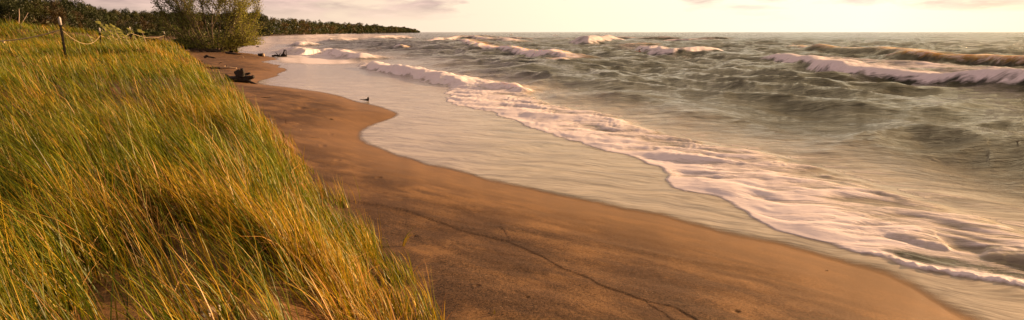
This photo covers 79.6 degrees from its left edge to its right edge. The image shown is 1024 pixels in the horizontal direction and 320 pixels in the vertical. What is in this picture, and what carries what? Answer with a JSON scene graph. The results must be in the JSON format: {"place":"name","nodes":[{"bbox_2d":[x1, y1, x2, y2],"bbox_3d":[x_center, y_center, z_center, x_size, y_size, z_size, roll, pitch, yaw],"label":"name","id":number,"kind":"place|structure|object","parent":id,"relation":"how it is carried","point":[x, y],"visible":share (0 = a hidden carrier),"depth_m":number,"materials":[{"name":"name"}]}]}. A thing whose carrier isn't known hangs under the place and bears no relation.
{"place":"outdoors","nodes":[
{"label":"outdoors","id":0,"kind":"place"},
{"bbox_2d":[402,228,412,245],"bbox_3d":[-1.139,0.843,6.766,0.162,0.224,0.095,-3,12,-15],"label":"grass tuft","id":1,"kind":"object","parent":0,"point":[405,241],"visible":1,"depth_m":6.75,"materials":[{"name":"yellow plant"}]},
{"bbox_2d":[0,28,981,319],"bbox_3d":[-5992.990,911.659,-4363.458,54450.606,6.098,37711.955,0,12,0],"label":"beach sand","id":2,"kind":"structure","parent":0,"point":[478,248],"depth_m":6.71,"materials":[{"name":"brown sand"}]},
{"bbox_2d":[0,1,14,22],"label":"woodland tree","id":3,"kind":"object","parent":2,"relation":"on","point":[3,15],"visible":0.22,"depth_m":149.80,"materials":[{"name":"green plant"}]},
{"bbox_2d":[0,0,28,24],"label":"woodland tree","id":4,"kind":"object","parent":2,"relation":"on","point":[5,7],"visible":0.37,"depth_m":148.06,"materials":[{"name":"green plant"}]},
{"bbox_2d":[7,1,39,24],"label":"woodland tree","id":5,"kind":"object","parent":2,"relation":"on","point":[29,11],"visible":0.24,"depth_m":153.51,"materials":[{"name":"green plant"}]},
{"bbox_2d":[10,0,42,19],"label":"woodland tree","id":6,"kind":"object","parent":2,"relation":"on","point":[40,18],"visible":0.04,"depth_m":163.52,"materials":[{"name":"green plant"}]},
{"bbox_2d":[15,0,50,21],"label":"woodland tree","id":7,"kind":"object","parent":2,"relation":"on","point":[40,2],"visible":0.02,"depth_m":169.64,"materials":[{"name":"green plant"}]},
{"bbox_2d":[19,1,49,24],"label":"woodland tree","id":8,"kind":"object","parent":2,"relation":"on","point":[30,18],"visible":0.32,"depth_m":159.24,"materials":[{"name":"green plant"}]},
{"bbox_2d":[33,0,65,25],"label":"woodland tree","id":9,"kind":"object","parent":2,"relation":"on","point":[48,5],"visible":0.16,"depth_m":175.99,"materials":[{"name":"green plant"}]},
{"bbox_2d":[33,1,67,27],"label":"woodland tree","id":10,"kind":"object","parent":2,"relation":"on","point":[54,15],"visible":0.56,"depth_m":164.47,"materials":[{"name":"green plant"}]},
{"bbox_2d":[42,0,74,19],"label":"woodland tree","id":11,"kind":"object","parent":2,"relation":"on","point":[64,4],"visible":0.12,"depth_m":190.37,"materials":[{"name":"green plant"}]},
{"bbox_2d":[47,3,75,27],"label":"woodland tree","id":12,"kind":"object","parent":2,"relation":"on","point":[70,16],"visible":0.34,"depth_m":174.04,"materials":[{"name":"green plant"}]},
{"bbox_2d":[45,1,78,27],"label":"woodland tree","id":13,"kind":"object","parent":2,"relation":"on","point":[73,25],"visible":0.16,"depth_m":181.37,"materials":[{"name":"green plant"}]},
{"bbox_2d":[64,9,84,28],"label":"woodland tree","id":14,"kind":"object","parent":2,"relation":"on","point":[76,14],"visible":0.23,"depth_m":185.83,"materials":[{"name":"green plant"}]},
{"bbox_2d":[61,0,91,27],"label":"woodland tree","id":15,"kind":"object","parent":2,"relation":"on","point":[82,9],"visible":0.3,"depth_m":192.62,"materials":[{"name":"green plant"}]},
{"bbox_2d":[0,17,164,56],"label":"rope fence","id":16,"kind":"object","parent":2,"relation":"on","point":[61,32],"visible":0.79,"depth_m":19.76,"materials":[{"name":"wood"}]},
{"bbox_2d":[76,1,97,23],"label":"woodland tree","id":17,"kind":"object","parent":2,"relation":"on","point":[88,7],"visible":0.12,"depth_m":220.05,"materials":[{"name":"green plant"}]},
{"bbox_2d":[77,7,98,32],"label":"woodland tree","id":18,"kind":"object","parent":2,"relation":"on","point":[88,14],"visible":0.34,"depth_m":203.86,"materials":[{"name":"green plant"}]},
{"bbox_2d":[84,34,94,46],"bbox_3d":[-20.328,-5.667,29.675,0.807,0.948,0.277,3,12,14],"label":"young poplar","id":19,"kind":"object","parent":2,"relation":"on","point":[90,39],"visible":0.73,"depth_m":29.63,"materials":[{"name":"green plant"}]},
{"bbox_2d":[85,6,109,31],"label":"woodland tree","id":20,"kind":"object","parent":2,"relation":"on","point":[102,17],"visible":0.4,"depth_m":220.53,"materials":[{"name":"green plant"}]},
{"bbox_2d":[87,3,109,26],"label":"woodland tree","id":21,"kind":"object","parent":2,"relation":"on","point":[100,14],"visible":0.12,"depth_m":228.93,"materials":[{"name":"green plant"}]},
{"bbox_2d":[95,21,113,45],"bbox_3d":[-22.172,-6.777,33.491,1.078,1.605,0.300,4,12,17],"label":"young poplar","id":22,"kind":"object","parent":2,"relation":"on","point":[103,32],"visible":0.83,"depth_m":33.42,"materials":[{"name":"green plant"}]},
{"bbox_2d":[99,10,116,30],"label":"woodland tree","id":23,"kind":"object","parent":2,"relation":"on","point":[111,17],"visible":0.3,"depth_m":233.11,"materials":[{"name":"green plant"}]},
{"bbox_2d":[98,6,118,24],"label":"woodland tree","id":24,"kind":"object","parent":2,"relation":"on","point":[112,15],"visible":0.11,"depth_m":245.29,"materials":[{"name":"green plant"}]},
{"bbox_2d":[104,24,116,44],"bbox_3d":[-22.473,-6.897,34.464,0.816,1.407,0.271,4,12,19],"label":"young poplar","id":25,"kind":"object","parent":2,"relation":"on","point":[109,31],"visible":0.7,"depth_m":34.44,"materials":[{"name":"green plant"}]},
{"bbox_2d":[109,24,121,44],"bbox_3d":[-21.570,-6.690,33.533,0.910,1.499,0.312,3,12,14],"label":"young poplar","id":26,"kind":"object","parent":2,"relation":"on","point":[113,30],"visible":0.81,"depth_m":33.48,"materials":[{"name":"green plant"}]},
{"bbox_2d":[110,10,124,30],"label":"woodland tree","id":27,"kind":"object","parent":2,"relation":"on","point":[119,18],"visible":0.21,"depth_m":253.58,"materials":[{"name":"green plant"}]},
{"bbox_2d":[113,9,124,31],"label":"woodland tree","id":28,"kind":"object","parent":2,"relation":"on","point":[117,12],"visible":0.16,"depth_m":262.33,"materials":[{"name":"green plant"}]},
{"bbox_2d":[115,27,126,44],"bbox_3d":[-20.634,-6.393,32.580,0.886,1.301,0.311,3,12,16],"label":"young poplar","id":29,"kind":"object","parent":2,"relation":"on","point":[122,39],"visible":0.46,"depth_m":32.54,"materials":[{"name":"green plant"}]},
{"bbox_2d":[116,28,130,46],"bbox_3d":[-19.863,-6.139,31.588,1.049,1.244,0.295,4,12,19],"label":"young poplar","id":30,"kind":"object","parent":2,"relation":"on","point":[120,31],"visible":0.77,"depth_m":31.57,"materials":[{"name":"green plant"}]},
{"bbox_2d":[117,14,132,30],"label":"woodland tree","id":31,"kind":"object","parent":2,"relation":"on","point":[126,22],"visible":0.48,"depth_m":264.93,"materials":[{"name":"green plant"}]},
{"bbox_2d":[118,8,136,30],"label":"woodland tree","id":32,"kind":"object","parent":2,"relation":"on","point":[122,11],"visible":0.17,"depth_m":272.82,"materials":[{"name":"green plant"}]},
{"bbox_2d":[127,28,138,42],"bbox_3d":[-21.867,-7.050,35.482,0.828,1.224,0.257,5,13,21],"label":"young poplar","id":33,"kind":"object","parent":2,"relation":"on","point":[132,32],"visible":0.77,"depth_m":35.44,"materials":[{"name":"green plant"}]},
{"bbox_2d":[126,13,140,31],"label":"woodland tree","id":34,"kind":"object","parent":2,"relation":"on","point":[134,16],"visible":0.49,"depth_m":282.75,"materials":[{"name":"green plant"}]},
{"bbox_2d":[127,10,142,29],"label":"woodland tree","id":35,"kind":"object","parent":2,"relation":"on","point":[134,12],"visible":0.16,"depth_m":288.40,"materials":[{"name":"green plant"}]},
{"bbox_2d":[9,21,269,36],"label":"undergrowth","id":36,"kind":"object","parent":2,"relation":"on","point":[160,34],"visible":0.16,"depth_m":298.12,"materials":[{"name":"green plant"}]},
{"bbox_2d":[131,16,147,30],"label":"woodland tree","id":37,"kind":"object","parent":2,"relation":"on","point":[144,23],"visible":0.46,"depth_m":291.00,"materials":[{"name":"green plant"}]},
{"bbox_2d":[137,29,145,42],"bbox_3d":[-21.335,-6.991,35.490,0.703,1.141,0.343,6,13,26],"label":"young poplar","id":38,"kind":"object","parent":2,"relation":"on","point":[142,35],"visible":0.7,"depth_m":35.50,"materials":[{"name":"green plant"}]},
{"bbox_2d":[109,212,174,298],"bbox_3d":[-2.385,0.601,3.997,0.382,0.557,0.390,0,12,0],"label":"grass clump","id":39,"kind":"object","parent":2,"relation":"on","point":[151,262],"visible":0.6,"depth_m":3.98,"materials":[{"name":"green plant"}]},
{"bbox_2d":[132,36,158,41],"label":"shrub","id":40,"kind":"object","parent":2,"relation":"on","point":[149,38],"visible":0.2,"depth_m":70.29,"materials":[{"name":"green plant"}]},
{"bbox_2d":[129,29,164,42],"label":"shrub","id":41,"kind":"object","parent":2,"relation":"on","point":[146,34],"visible":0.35,"depth_m":72.75,"materials":[{"name":"green plant"}]},
{"bbox_2d":[137,11,156,28],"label":"woodland tree","id":42,"kind":"object","parent":2,"relation":"on","point":[147,19],"visible":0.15,"depth_m":308.69,"materials":[{"name":"green plant"}]},
{"bbox_2d":[142,13,155,30],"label":"woodland tree","id":43,"kind":"object","parent":2,"relation":"on","point":[149,24],"visible":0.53,"depth_m":304.33,"materials":[{"name":"green plant"}]},
{"bbox_2d":[148,16,163,31],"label":"woodland tree","id":44,"kind":"object","parent":2,"relation":"on","point":[158,28],"visible":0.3,"depth_m":312.65,"materials":[{"name":"green plant"}]},
{"bbox_2d":[117,249,200,319],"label":"grass clump","id":45,"kind":"object","parent":2,"relation":"on","point":[163,296],"visible":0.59,"depth_m":3.53,"materials":[{"name":"green plant"}]},
{"bbox_2d":[160,14,170,31],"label":"woodland tree","id":46,"kind":"object","parent":2,"relation":"on","point":[164,20],"visible":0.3,"depth_m":318.81,"materials":[{"name":"green plant"}]},
{"bbox_2d":[164,14,177,30],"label":"woodland tree","id":47,"kind":"object","parent":2,"relation":"on","point":[171,20],"visible":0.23,"depth_m":324.93,"materials":[{"name":"green plant"}]},
{"bbox_2d":[194,19,204,30],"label":"woodland tree","id":48,"kind":"object","parent":2,"relation":"on","point":[201,22],"visible":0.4,"depth_m":353.23,"materials":[{"name":"green plant"}]},
{"bbox_2d":[195,15,208,31],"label":"woodland tree","id":49,"kind":"object","parent":2,"relation":"on","point":[207,22],"visible":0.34,"depth_m":355.64,"materials":[{"name":"green plant"}]},
{"bbox_2d":[186,34,227,48],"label":"shrub","id":50,"kind":"object","parent":2,"relation":"on","point":[215,41],"visible":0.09,"depth_m":83.07,"materials":[{"name":"green plant"}]},
{"bbox_2d":[142,0,272,51],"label":"willow tree","id":51,"kind":"object","parent":2,"relation":"on","point":[239,40],"visible":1,"depth_m":70.58,"materials":[{"name":"green plant"}]},
{"bbox_2d":[202,15,215,34],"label":"woodland tree","id":52,"kind":"object","parent":2,"relation":"on","point":[209,20],"visible":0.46,"depth_m":359.63,"materials":[{"name":"green plant"}]},
{"bbox_2d":[209,14,219,31],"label":"woodland tree","id":53,"kind":"object","parent":2,"relation":"on","point":[214,28],"visible":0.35,"depth_m":370.95,"materials":[{"name":"green plant"}]},
{"bbox_2d":[167,249,263,319],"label":"grass clump","id":54,"kind":"object","parent":2,"relation":"on","point":[223,307],"visible":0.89,"depth_m":3.57,"materials":[{"name":"green plant"}]},
{"bbox_2d":[215,14,227,33],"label":"woodland tree","id":55,"kind":"object","parent":2,"relation":"on","point":[221,28],"visible":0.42,"depth_m":377.25,"materials":[{"name":"green plant"}]},
{"bbox_2d":[206,65,236,68],"bbox_3d":[-18.505,-5.909,39.054,1.984,0.287,0.211,0,12,0],"label":"driftwood log","id":56,"kind":"object","parent":2,"relation":"on","point":[224,67],"visible":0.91,"depth_m":39.01,"materials":[{"name":"brown wood"}]},
{"bbox_2d":[222,16,236,31],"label":"woodland tree","id":57,"kind":"object","parent":2,"relation":"on","point":[228,25],"visible":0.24,"depth_m":381.64,"materials":[{"name":"green plant"}]},
{"bbox_2d":[0,17,459,319],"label":"dune grass","id":58,"kind":"structure","parent":2,"relation":"on","point":[66,173],"depth_m":5.15,"materials":[{"name":"green plant"}]},
{"bbox_2d":[203,218,274,293],"bbox_3d":[-1.843,0.640,4.113,0.419,0.508,0.333,-9,15,-37],"label":"grass clump","id":59,"kind":"object","parent":2,"relation":"on","point":[257,268],"visible":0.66,"depth_m":4.12,"materials":[{"name":"green plant"}]},
{"bbox_2d":[224,68,256,83],"bbox_3d":[-13.657,-4.230,31.128,1.800,0.846,0.458,2,12,9],"label":"driftwood stump","id":60,"kind":"object","parent":2,"relation":"on","point":[241,75],"visible":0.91,"depth_m":31.00,"materials":[{"name":"brown wood"}]},
{"bbox_2d":[216,245,298,319],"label":"grass clump","id":61,"kind":"object","parent":2,"relation":"on","point":[274,309],"visible":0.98,"depth_m":3.50,"materials":[{"name":"green plant"}]},
{"bbox_2d":[255,15,264,30],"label":"woodland tree","id":62,"kind":"object","parent":2,"relation":"on","point":[263,27],"visible":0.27,"depth_m":411.31,"materials":[{"name":"green plant"}]},
{"bbox_2d":[258,14,271,32],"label":"woodland tree","id":63,"kind":"object","parent":2,"relation":"on","point":[266,28],"visible":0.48,"depth_m":416.28,"materials":[{"name":"green plant"}]},
{"bbox_2d":[255,225,319,308],"bbox_3d":[-1.559,0.733,4.164,0.444,0.589,0.366,-6,13,-26],"label":"grass clump","id":64,"kind":"object","parent":2,"relation":"on","point":[292,281],"visible":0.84,"depth_m":4.15,"materials":[{"name":"green plant"}]},
{"bbox_2d":[236,16,419,34],"bbox_3d":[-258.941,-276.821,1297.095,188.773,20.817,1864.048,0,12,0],"label":"distant forest","id":65,"kind":"object","parent":2,"relation":"on","point":[283,26],"visible":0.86,"depth_m":670.76,"materials":[{"name":"green plant"}]},
{"bbox_2d":[322,174,359,206],"bbox_3d":[-2.379,0.415,8.419,0.501,0.467,0.447,0,12,0],"label":"grass tuft","id":66,"kind":"object","parent":2,"relation":"on","point":[343,196],"visible":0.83,"depth_m":8.43,"materials":[{"name":"plant"}]},
{"bbox_2d":[346,209,385,268],"bbox_3d":[-1.403,0.763,5.846,0.350,0.663,0.321,0,12,0],"label":"grass tuft","id":67,"kind":"object","parent":2,"relation":"on","point":[362,245],"visible":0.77,"depth_m":5.84,"materials":[{"name":"yellow plant"}]},
{"bbox_2d":[384,250,419,289],"bbox_3d":[-1.015,0.980,5.630,0.280,0.370,0.306,9,15,36],"label":"grass tuft","id":68,"kind":"object","parent":2,"relation":"on","point":[411,274],"visible":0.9,"depth_m":5.64,"materials":[{"name":"yellow plant"}]},
{"bbox_2d":[400,272,428,303],"bbox_3d":[-0.900,1.096,5.213,0.404,0.303,0.266,0,12,0],"label":"grass tuft","id":69,"kind":"object","parent":2,"relation":"on","point":[415,291],"visible":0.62,"depth_m":5.22,"materials":[{"name":"yellow plant"}]},
{"bbox_2d":[41,0,1023,31],"label":"sky","id":70,"kind":"structure","parent":0,"point":[420,15],"materials":[{"name":"white"}]},
{"bbox_2d":[237,32,1023,319],"bbox_3d":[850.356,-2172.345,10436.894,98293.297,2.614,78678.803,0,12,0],"label":"lake water","id":71,"kind":"structure","parent":0,"point":[900,154],"depth_m":16.84,"materials":[{"name":"grey liquid"}]},
{"bbox_2d":[272,50,286,56],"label":"driftwood branch","id":72,"kind":"object","parent":71,"relation":"on","point":[283,55],"visible":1,"depth_m":66.30,"materials":[{"name":"brown wood"}]}
]}

